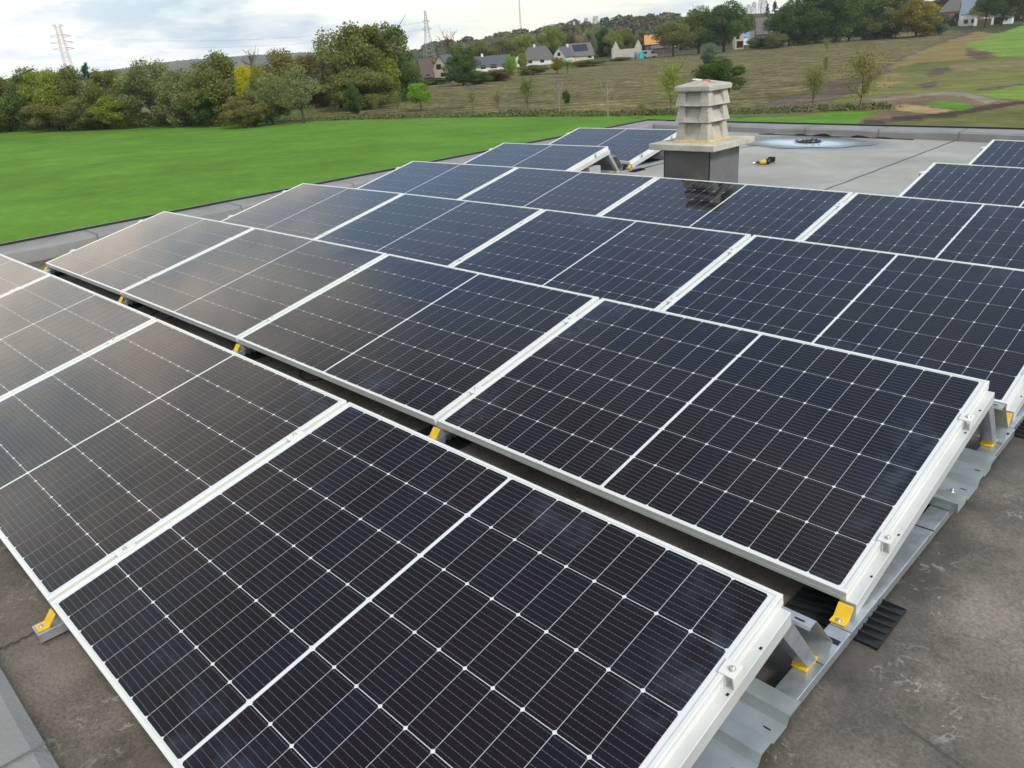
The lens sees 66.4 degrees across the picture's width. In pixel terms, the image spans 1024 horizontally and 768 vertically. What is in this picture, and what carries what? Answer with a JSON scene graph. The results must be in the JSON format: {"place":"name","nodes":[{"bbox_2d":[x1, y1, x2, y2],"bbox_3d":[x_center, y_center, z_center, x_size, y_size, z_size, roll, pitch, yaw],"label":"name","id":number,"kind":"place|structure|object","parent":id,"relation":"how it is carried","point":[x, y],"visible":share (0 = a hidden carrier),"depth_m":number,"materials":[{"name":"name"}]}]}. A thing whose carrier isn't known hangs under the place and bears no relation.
{"place":"outdoors","nodes":[
{"label":"outdoors","id":0,"kind":"place"},
{"bbox_2d":[80,52,338,84],"bbox_3d":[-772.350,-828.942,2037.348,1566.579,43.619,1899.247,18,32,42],"label":"hills","id":1,"kind":"structure","parent":0,"point":[259,59],"depth_m":1929.88,"materials":[{"name":"green plant"}]},
{"bbox_2d":[0,0,933,78],"label":"sky","id":2,"kind":"structure","parent":0,"point":[26,29],"materials":[{"name":"white"}]},
{"bbox_2d":[0,13,1023,242],"bbox_3d":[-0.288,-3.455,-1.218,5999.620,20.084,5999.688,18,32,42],"label":"ground","id":3,"kind":"structure","parent":0,"point":[55,181],"depth_m":68.81,"materials":[{"name":"green plant"}]},
{"bbox_2d":[0,75,23,131],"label":"broadleaf tree","id":4,"kind":"object","parent":3,"relation":"on","point":[4,115],"visible":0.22,"depth_m":112.60,"materials":[{"name":"green plant"}]},
{"bbox_2d":[0,65,50,131],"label":"broadleaf tree","id":5,"kind":"object","parent":3,"relation":"on","point":[12,101],"visible":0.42,"depth_m":109.89,"materials":[{"name":"green plant"}]},
{"bbox_2d":[16,67,76,129],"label":"broadleaf tree","id":6,"kind":"object","parent":3,"relation":"on","point":[40,79],"visible":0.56,"depth_m":105.40,"materials":[{"name":"green plant"}]},
{"bbox_2d":[18,97,78,130],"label":"broadleaf tree","id":7,"kind":"object","parent":3,"relation":"on","point":[35,122],"visible":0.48,"depth_m":105.18,"materials":[{"name":"green plant"}]},
{"bbox_2d":[42,64,101,128],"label":"broadleaf tree","id":8,"kind":"object","parent":3,"relation":"on","point":[72,75],"visible":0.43,"depth_m":106.02,"materials":[{"name":"green plant"}]},
{"bbox_2d":[57,96,113,129],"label":"broadleaf tree","id":9,"kind":"object","parent":3,"relation":"on","point":[82,116],"visible":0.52,"depth_m":102.45,"materials":[{"name":"green plant"}]},
{"bbox_2d":[80,68,143,127],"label":"broadleaf tree","id":10,"kind":"object","parent":3,"relation":"on","point":[93,92],"visible":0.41,"depth_m":101.90,"materials":[{"name":"green plant"}]},
{"bbox_2d":[87,91,141,128],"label":"broadleaf tree","id":11,"kind":"object","parent":3,"relation":"on","point":[105,106],"visible":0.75,"depth_m":100.44,"materials":[{"name":"green plant"}]},
{"bbox_2d":[110,57,183,127],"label":"willow tree","id":12,"kind":"object","parent":3,"relation":"on","point":[132,85],"visible":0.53,"depth_m":98.16,"materials":[{"name":"green plant"}]},
{"bbox_2d":[138,66,206,126],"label":"willow tree","id":13,"kind":"object","parent":3,"relation":"on","point":[173,92],"visible":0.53,"depth_m":94.76,"materials":[{"name":"green plant"}]},
{"bbox_2d":[183,87,228,125],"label":"broadleaf tree","id":14,"kind":"object","parent":3,"relation":"on","point":[207,111],"visible":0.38,"depth_m":91.53,"materials":[{"name":"green plant"}]},
{"bbox_2d":[178,50,247,126],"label":"broadleaf tree","id":15,"kind":"object","parent":3,"relation":"on","point":[222,68],"visible":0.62,"depth_m":90.43,"materials":[{"name":"green plant"}]},
{"bbox_2d":[234,64,252,95],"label":"yellow tree","id":16,"kind":"object","parent":3,"relation":"on","point":[242,73],"visible":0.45,"depth_m":88.86,"materials":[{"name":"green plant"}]},
{"bbox_2d":[216,90,274,128],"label":"broadleaf tree","id":17,"kind":"object","parent":3,"relation":"on","point":[243,111],"visible":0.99,"depth_m":85.78,"materials":[{"name":"green plant"}]},
{"bbox_2d":[242,73,292,123],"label":"willow tree","id":18,"kind":"object","parent":3,"relation":"on","point":[264,86],"visible":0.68,"depth_m":86.63,"materials":[{"name":"green plant"}]},
{"bbox_2d":[257,47,317,109],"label":"broadleaf tree","id":19,"kind":"object","parent":3,"relation":"on","point":[278,60],"visible":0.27,"depth_m":113.23,"materials":[{"name":"green plant"}]},
{"bbox_2d":[272,63,320,122],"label":"willow tree","id":20,"kind":"object","parent":3,"relation":"on","point":[282,85],"visible":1,"depth_m":84.79,"materials":[{"name":"green plant"}]},
{"bbox_2d":[289,51,332,106],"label":"broadleaf tree","id":21,"kind":"object","parent":3,"relation":"on","point":[306,62],"visible":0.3,"depth_m":115.01,"materials":[{"name":"green plant"}]},
{"bbox_2d":[305,27,366,107],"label":"willow tree","id":22,"kind":"object","parent":3,"relation":"on","point":[321,46],"visible":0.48,"depth_m":106.20,"materials":[{"name":"green plant"}]},
{"bbox_2d":[342,81,362,113],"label":"young tree","id":23,"kind":"object","parent":3,"relation":"on","point":[354,101],"visible":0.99,"depth_m":94.57,"materials":[{"name":"green plant"}]},
{"bbox_2d":[318,66,399,109],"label":"oak tree","id":24,"kind":"object","parent":3,"relation":"on","point":[365,81],"visible":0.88,"depth_m":101.42,"materials":[{"name":"green plant"}]},
{"bbox_2d":[319,20,408,96],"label":"oak tree","id":25,"kind":"object","parent":3,"relation":"on","point":[367,33],"visible":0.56,"depth_m":106.95,"materials":[{"name":"green plant"}]},
{"bbox_2d":[349,47,402,104],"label":"oak tree","id":26,"kind":"object","parent":3,"relation":"on","point":[390,63],"visible":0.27,"depth_m":108.53,"materials":[{"name":"green plant"}]},
{"bbox_2d":[373,14,425,101],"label":"oak tree","id":27,"kind":"object","parent":3,"relation":"on","point":[410,76],"visible":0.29,"depth_m":113.02,"materials":[{"name":"green plant"}]},
{"bbox_2d":[406,83,431,109],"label":"young tree","id":28,"kind":"object","parent":3,"relation":"on","point":[416,93],"visible":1,"depth_m":91.78,"materials":[{"name":"green plant"}]},
{"bbox_2d":[417,58,434,79],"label":"brick barn","id":29,"kind":"structure","parent":3,"relation":"on","point":[426,66],"depth_m":206.24,"materials":[{"name":"pink tile"}]},
{"bbox_2d":[15,101,901,128],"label":"weeds","id":30,"kind":"object","parent":3,"relation":"on","point":[572,113],"visible":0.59,"depth_m":73.52,"materials":[{"name":"green plant"}]},
{"bbox_2d":[442,53,480,84],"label":"garden tree","id":31,"kind":"object","parent":3,"relation":"on","point":[462,68],"visible":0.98,"depth_m":153.41,"materials":[{"name":"green plant"}]},
{"bbox_2d":[464,40,497,66],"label":"tree","id":32,"kind":"object","parent":3,"relation":"on","point":[479,48],"visible":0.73,"depth_m":300.25,"materials":[{"name":"green plant"}]},
{"bbox_2d":[474,54,510,71],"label":"bungalow","id":33,"kind":"object","parent":3,"relation":"on","point":[491,62],"visible":0.75,"depth_m":244.97,"materials":[{"name":"stone"}]},
{"bbox_2d":[489,36,521,56],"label":"tree","id":34,"kind":"object","parent":3,"relation":"on","point":[508,45],"visible":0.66,"depth_m":305.47,"materials":[{"name":"green plant"}]},
{"bbox_2d":[0,119,1023,767],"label":"flat roof building","id":35,"kind":"structure","parent":3,"relation":"on","point":[934,679],"depth_m":2.23,"materials":[{"name":"black concrete"}]},
{"bbox_2d":[44,220,142,275],"bbox_3d":[-3.565,-1.317,7.188,0.265,0.320,1.502,18,32,42],"label":"mounting trestle","id":36,"kind":"object","parent":35,"relation":"on","point":[54,272],"visible":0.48,"depth_m":6.78,"materials":[{"name":"metal"}]},
{"bbox_2d":[45,211,253,295],"bbox_3d":[-3.033,-1.130,6.484,1.722,0.037,1.134,17,44,42],"label":"solar panel","id":37,"kind":"object","parent":36,"relation":"on","point":[118,262],"visible":0.99,"depth_m":6.38,"materials":[{"name":"black"}]},
{"bbox_2d":[32,429,304,642],"bbox_3d":[-0.893,0.373,2.740,0.062,0.307,1.502,18,32,42],"label":"mounting trestle","id":38,"kind":"object","parent":35,"relation":"on","point":[52,625],"visible":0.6,"depth_m":2.33,"materials":[{"name":"metal"}]},
{"bbox_2d":[0,319,346,602],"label":"solar panel","id":39,"kind":"object","parent":38,"relation":"on","point":[136,437],"visible":0.98,"depth_m":3.00,"materials":[{"name":"black"}]},
{"bbox_2d":[230,267,363,359],"bbox_3d":[-1.096,-0.532,4.870,0.265,0.320,1.502,18,32,42],"label":"mounting trestle","id":40,"kind":"object","parent":35,"relation":"on","point":[245,351],"visible":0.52,"depth_m":4.46,"materials":[{"name":"metal"}]},
{"bbox_2d":[121,228,386,342],"bbox_3d":[-1.795,-0.736,5.322,1.722,0.037,1.134,18,44,42],"label":"solar panel","id":41,"kind":"object","parent":40,"relation":"on","point":[235,289],"visible":0.99,"depth_m":5.20,"materials":[{"name":"black"}]},
{"bbox_2d":[458,219,526,260],"bbox_3d":[-0.048,-1.032,5.830,0.265,0.320,1.502,18,32,42],"label":"mounting trestle","id":42,"kind":"object","parent":35,"relation":"on","point":[464,257],"visible":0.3,"depth_m":5.53,"materials":[{"name":"metal"}]},
{"bbox_2d":[316,193,543,265],"bbox_3d":[-0.747,-1.238,6.281,1.722,0.036,1.134,18,44,42],"label":"solar panel","id":43,"kind":"object","parent":42,"relation":"on","point":[444,231],"visible":0.88,"depth_m":6.22,"materials":[{"name":"blue"}]},
{"bbox_2d":[417,316,576,449],"bbox_3d":[0.142,-0.121,3.716,0.265,0.320,1.502,18,32,42],"label":"mounting trestle","id":44,"kind":"object","parent":35,"relation":"on","point":[445,437],"visible":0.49,"depth_m":3.31,"materials":[{"name":"metal"}]},
{"bbox_2d":[238,254,598,425],"bbox_3d":[-0.556,-0.331,4.165,1.722,0.036,1.134,18,44,41],"label":"solar panel","id":45,"kind":"object","parent":44,"relation":"on","point":[430,342],"visible":0.98,"depth_m":4.01,"materials":[{"name":"black"}]},
{"bbox_2d":[572,150,628,173],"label":"mounting trestle","id":46,"kind":"object","parent":35,"relation":"on","point":[607,154],"visible":0.39,"depth_m":9.02,"materials":[{"name":"metal"}]},
{"bbox_2d":[463,143,607,170],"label":"solar panel","id":47,"kind":"object","parent":46,"relation":"on","point":[555,157],"visible":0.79,"depth_m":9.36,"materials":[{"name":"blue"}]},
{"bbox_2d":[622,135,675,171],"bbox_3d":[1.879,-2.945,9.838,0.265,0.320,1.502,18,32,42],"label":"mounting trestle","id":48,"kind":"object","parent":35,"relation":"on","point":[634,167],"visible":0.62,"depth_m":9.53,"materials":[{"name":"metal"}]},
{"bbox_2d":[549,128,676,163],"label":"solar panel","id":49,"kind":"object","parent":48,"relation":"on","point":[627,146],"visible":0.69,"depth_m":10.23,"materials":[{"name":"blue"}]},
{"bbox_2d":[666,248,736,303],"bbox_3d":[1.190,-0.618,4.678,0.265,0.320,1.502,18,32,42],"label":"mounting trestle","id":50,"kind":"object","parent":35,"relation":"on","point":[673,298],"visible":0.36,"depth_m":4.38,"materials":[{"name":"metal"}]},
{"bbox_2d":[451,209,750,309],"bbox_3d":[0.492,-0.829,5.125,1.722,0.035,1.134,19,44,41],"label":"solar panel","id":51,"kind":"object","parent":50,"relation":"on","point":[652,265],"visible":0.87,"depth_m":5.04,"materials":[{"name":"black"}]},
{"bbox_2d":[649,79,754,182],"bbox_3d":[1.778,-2.258,7.327,0.702,1.115,0.702,-24,30,-39],"label":"chimney","id":52,"kind":"object","parent":35,"relation":"on","point":[703,145],"visible":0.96,"depth_m":7.16,"materials":[{"name":"concrete"}]},
{"bbox_2d":[664,608,850,767],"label":"mounting trestle","id":53,"kind":"object","parent":35,"relation":"on","point":[803,676],"visible":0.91,"depth_m":1.73,"materials":[{"name":"metal"}]},
{"bbox_2d":[50,402,782,767],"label":"solar panel","id":54,"kind":"object","parent":53,"relation":"on","point":[348,584],"visible":1,"depth_m":1.95,"materials":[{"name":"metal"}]},
{"bbox_2d":[691,678,800,767],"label":"ballast tray","id":55,"kind":"object","parent":53,"relation":"on","point":[752,728],"visible":0.06,"depth_m":1.80,"materials":[{"name":"grey metal"}]},
{"bbox_2d":[781,606,832,664],"bbox_3d":[-1.738,-0.181,4.261,7.033,0.216,0.149,18,32,42],"label":"wind deflector","id":56,"kind":"object","parent":53,"relation":"attached to","point":[816,638],"visible":0.04,"depth_m":2.00,"materials":[{"name":"grey metal"}]},
{"bbox_2d":[748,136,875,147],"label":"puddle","id":57,"kind":"object","parent":35,"relation":"on","point":[782,142],"visible":0.91,"depth_m":10.49,"materials":[{"name":"liquid"}]},
{"bbox_2d":[796,202,843,240],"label":"mounting trestle","id":58,"kind":"object","parent":35,"relation":"on","point":[839,204],"visible":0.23,"depth_m":5.67,"materials":[{"name":"metal"}]},
{"bbox_2d":[600,177,852,239],"bbox_3d":[1.542,-1.327,6.084,1.722,0.035,1.134,19,44,41],"label":"solar panel","id":59,"kind":"object","parent":58,"relation":"on","point":[791,213],"visible":0.78,"depth_m":6.06,"materials":[{"name":"black"}]},
{"bbox_2d":[802,192,1023,269],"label":"solar panel","id":60,"kind":"object","parent":58,"relation":"on","point":[982,233],"visible":0.72,"depth_m":5.12,"materials":[{"name":"blue"}]},
{"bbox_2d":[784,391,1014,649],"bbox_3d":[1.376,0.299,2.572,0.265,0.320,1.502,18,32,42],"label":"mounting trestle","id":61,"kind":"object","parent":35,"relation":"on","point":[866,613],"visible":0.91,"depth_m":2.29,"materials":[{"name":"metal"}]},
{"bbox_2d":[437,298,989,601],"bbox_3d":[0.683,0.086,3.013,1.722,0.037,1.134,19,45,41],"label":"solar panel","id":62,"kind":"object","parent":61,"relation":"on","point":[813,465],"visible":1,"depth_m":2.82,"materials":[{"name":"black"}]},
{"bbox_2d":[929,448,996,512],"bbox_3d":[-0.910,-0.485,5.007,7.038,0.075,0.410,18,32,42],"label":"ballast tray","id":63,"kind":"object","parent":61,"relation":"on","point":[967,472],"visible":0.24,"depth_m":2.71,"materials":[{"name":"grey metal"}]},
{"bbox_2d":[972,402,1007,443],"bbox_3d":[-0.684,-0.676,5.217,7.033,0.226,0.149,18,32,42],"label":"wind deflector","id":64,"kind":"object","parent":61,"relation":"attached to","point":[1001,421],"visible":0.12,"depth_m":2.94,"materials":[{"name":"grey metal"}]},
{"bbox_2d":[1006,372,1023,437],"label":"mounting trestle","id":65,"kind":"object","parent":35,"relation":"on","point":[1015,414],"visible":0.41,"depth_m":3.12,"materials":[{"name":"metal"}]},
{"bbox_2d":[661,235,1023,409],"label":"solar panel","id":66,"kind":"object","parent":65,"relation":"on","point":[960,318],"visible":0.9,"depth_m":3.92,"materials":[{"name":"black"}]},
{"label":"mounting trestle","id":67,"kind":"object","parent":35,"relation":"on","visible":0},
{"bbox_2d":[0,274,155,398],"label":"solar panel","id":68,"kind":"object","parent":67,"relation":"on","point":[50,323],"visible":0.97,"depth_m":4.27,"materials":[{"name":"black"}]},
{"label":"mounting trestle","id":69,"kind":"object","parent":35,"relation":"on","visible":0},
{"bbox_2d":[0,254,49,296],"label":"solar panel","id":70,"kind":"object","parent":69,"relation":"on","point":[14,273],"visible":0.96,"depth_m":5.41,"materials":[{"name":"black"}]},
{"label":"mounting trestle","id":71,"kind":"object","parent":35,"relation":"on","visible":0},
{"bbox_2d":[222,183,402,238],"bbox_3d":[-1.985,-1.636,7.441,1.722,0.035,1.134,18,44,42],"label":"solar panel","id":72,"kind":"object","parent":71,"relation":"on","point":[312,211],"visible":0.89,"depth_m":7.39,"materials":[{"name":"black"}]},
{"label":"mounting trestle","id":73,"kind":"object","parent":35,"relation":"on","visible":0},
{"bbox_2d":[460,167,656,214],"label":"solar panel","id":74,"kind":"object","parent":73,"relation":"on","point":[591,193],"visible":0.73,"depth_m":7.23,"materials":[{"name":"blue"}]},
{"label":"mounting trestle","id":75,"kind":"object","parent":35,"relation":"on","visible":0},
{"bbox_2d":[357,161,516,198],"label":"solar panel","id":76,"kind":"object","parent":75,"relation":"on","point":[448,180],"visible":0.75,"depth_m":8.40,"materials":[{"name":"blue"}]},
{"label":"mounting trestle","id":77,"kind":"object","parent":35,"relation":"on","visible":0},
{"bbox_2d":[899,162,1023,206],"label":"solar panel","id":78,"kind":"object","parent":77,"relation":"on","point":[997,185],"visible":0.63,"depth_m":6.25,"materials":[{"name":"blue"}]},
{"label":"mounting trestle","id":79,"kind":"object","parent":35,"relation":"on","visible":0},
{"bbox_2d":[969,140,1023,167],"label":"solar panel","id":80,"kind":"object","parent":79,"relation":"on","point":[1007,153],"visible":0.52,"depth_m":7.33,"materials":[{"name":"blue"}]},
{"bbox_2d":[514,33,539,55],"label":"tree","id":81,"kind":"object","parent":3,"relation":"on","point":[523,41],"visible":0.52,"depth_m":310.85,"materials":[{"name":"green plant"}]},
{"bbox_2d":[514,44,552,66],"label":"grey roofed house","id":82,"kind":"structure","parent":3,"relation":"on","point":[538,55],"depth_m":273.62,"materials":[{"name":"tile"}]},
{"bbox_2d":[539,24,566,53],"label":"tree","id":83,"kind":"object","parent":3,"relation":"on","point":[555,35],"visible":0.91,"depth_m":316.05,"materials":[{"name":"green plant"}]},
{"bbox_2d":[568,42,594,61],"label":"gabled house","id":84,"kind":"structure","parent":3,"relation":"on","point":[582,51],"depth_m":280.75,"materials":[{"name":"grey tile"}]},
{"bbox_2d":[602,30,624,55],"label":"tree","id":85,"kind":"object","parent":3,"relation":"on","point":[612,36],"visible":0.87,"depth_m":304.08,"materials":[{"name":"green plant"}]},
{"bbox_2d":[611,40,641,58],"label":"unfinished house","id":86,"kind":"structure","parent":3,"relation":"on","point":[616,51],"depth_m":253.31,"materials":[{"name":"white paint"}]},
{"bbox_2d":[644,33,679,52],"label":"orange roofed house","id":87,"kind":"structure","parent":3,"relation":"on","point":[650,44],"depth_m":302.06,"materials":[{"name":"grey"}]},
{"bbox_2d":[646,56,691,111],"bbox_3d":[13.267,-24.568,64.480,4.049,4.660,3.869,17,31,40],"label":"young tree","id":88,"kind":"object","parent":3,"relation":"on","point":[669,73],"visible":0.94,"depth_m":64.13,"materials":[{"name":"green plant"}]},
{"bbox_2d":[651,21,697,56],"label":"oak tree","id":89,"kind":"object","parent":3,"relation":"on","point":[673,33],"visible":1,"depth_m":244.61,"materials":[{"name":"green plant"}]},
{"bbox_2d":[674,4,724,53],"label":"oak tree","id":90,"kind":"object","parent":3,"relation":"on","point":[694,18],"visible":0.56,"depth_m":251.42,"materials":[{"name":"green plant"}]},
{"bbox_2d":[411,0,1023,65],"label":"wood","id":91,"kind":"object","parent":3,"relation":"on","point":[646,22],"visible":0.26,"depth_m":510.45,"materials":[{"name":"green plant"}]},
{"bbox_2d":[690,56,746,93],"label":"young tree","id":92,"kind":"object","parent":3,"relation":"on","point":[716,69],"visible":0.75,"depth_m":72.51,"materials":[{"name":"green plant"}]},
{"bbox_2d":[699,0,756,51],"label":"oak tree","id":93,"kind":"object","parent":3,"relation":"on","point":[729,16],"visible":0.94,"depth_m":247.95,"materials":[{"name":"green plant"}]},
{"bbox_2d":[747,17,772,45],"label":"dark roofed house","id":94,"kind":"structure","parent":3,"relation":"on","point":[758,31],"depth_m":301.25,"materials":[{"name":"grey tile"}]},
{"bbox_2d":[761,31,788,47],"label":"bush","id":95,"kind":"object","parent":3,"relation":"on","point":[772,39],"visible":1,"depth_m":255.96,"materials":[{"name":"green plant"}]},
{"bbox_2d":[761,0,812,45],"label":"oak tree","id":96,"kind":"object","parent":3,"relation":"on","point":[780,17],"visible":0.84,"depth_m":257.87,"materials":[{"name":"green plant"}]},
{"bbox_2d":[776,0,836,44],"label":"oak tree","id":97,"kind":"object","parent":3,"relation":"on","point":[812,10],"visible":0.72,"depth_m":256.28,"materials":[{"name":"green plant"}]},
{"bbox_2d":[795,64,830,107],"bbox_3d":[22.851,-22.605,59.462,2.852,3.473,2.984,-2,23,5],"label":"young tree","id":98,"kind":"object","parent":3,"relation":"on","point":[815,76],"visible":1,"depth_m":59.11,"materials":[{"name":"green plant"}]},
{"bbox_2d":[749,101,907,111],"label":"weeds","id":99,"kind":"object","parent":3,"relation":"on","point":[825,106],"visible":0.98,"depth_m":58.17,"materials":[{"name":"green plant"}]},
{"bbox_2d":[803,0,864,43],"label":"oak tree","id":100,"kind":"object","parent":3,"relation":"on","point":[845,10],"visible":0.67,"depth_m":256.34,"materials":[{"name":"green plant"}]},
{"bbox_2d":[825,0,882,40],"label":"oak tree","id":101,"kind":"object","parent":3,"relation":"on","point":[849,36],"visible":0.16,"depth_m":265.19,"materials":[{"name":"green plant"}]},
{"bbox_2d":[827,45,900,108],"bbox_3d":[25.532,-22.104,56.425,4.812,4.648,5.238,-20,28,-32],"label":"young tree","id":102,"kind":"object","parent":3,"relation":"on","point":[863,71],"visible":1,"depth_m":56.03,"materials":[{"name":"green plant"}]},
{"bbox_2d":[847,0,898,39],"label":"oak tree","id":103,"kind":"object","parent":3,"relation":"on","point":[875,27],"visible":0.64,"depth_m":263.28,"materials":[{"name":"green plant"}]},
{"bbox_2d":[870,0,921,38],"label":"oak tree","id":104,"kind":"object","parent":3,"relation":"on","point":[890,33],"visible":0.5,"depth_m":261.02,"materials":[{"name":"green plant"}]},
{"bbox_2d":[887,0,943,36],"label":"oak tree","id":105,"kind":"object","parent":3,"relation":"on","point":[918,9],"visible":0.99,"depth_m":254.98,"materials":[{"name":"green plant"}]},
{"bbox_2d":[940,0,961,24],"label":"brick house","id":106,"kind":"structure","parent":3,"relation":"on","point":[951,8],"depth_m":354.63,"materials":[{"name":"grey tile"}]},
{"bbox_2d":[958,0,976,25],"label":"blue grey roofed house","id":107,"kind":"structure","parent":3,"relation":"on","point":[966,18],"depth_m":341.19,"materials":[{"name":"stone"}]},
{"bbox_2d":[973,0,1023,26],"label":"oak tree","id":108,"kind":"object","parent":3,"relation":"on","point":[996,7],"visible":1,"depth_m":300.24,"materials":[{"name":"green plant"}]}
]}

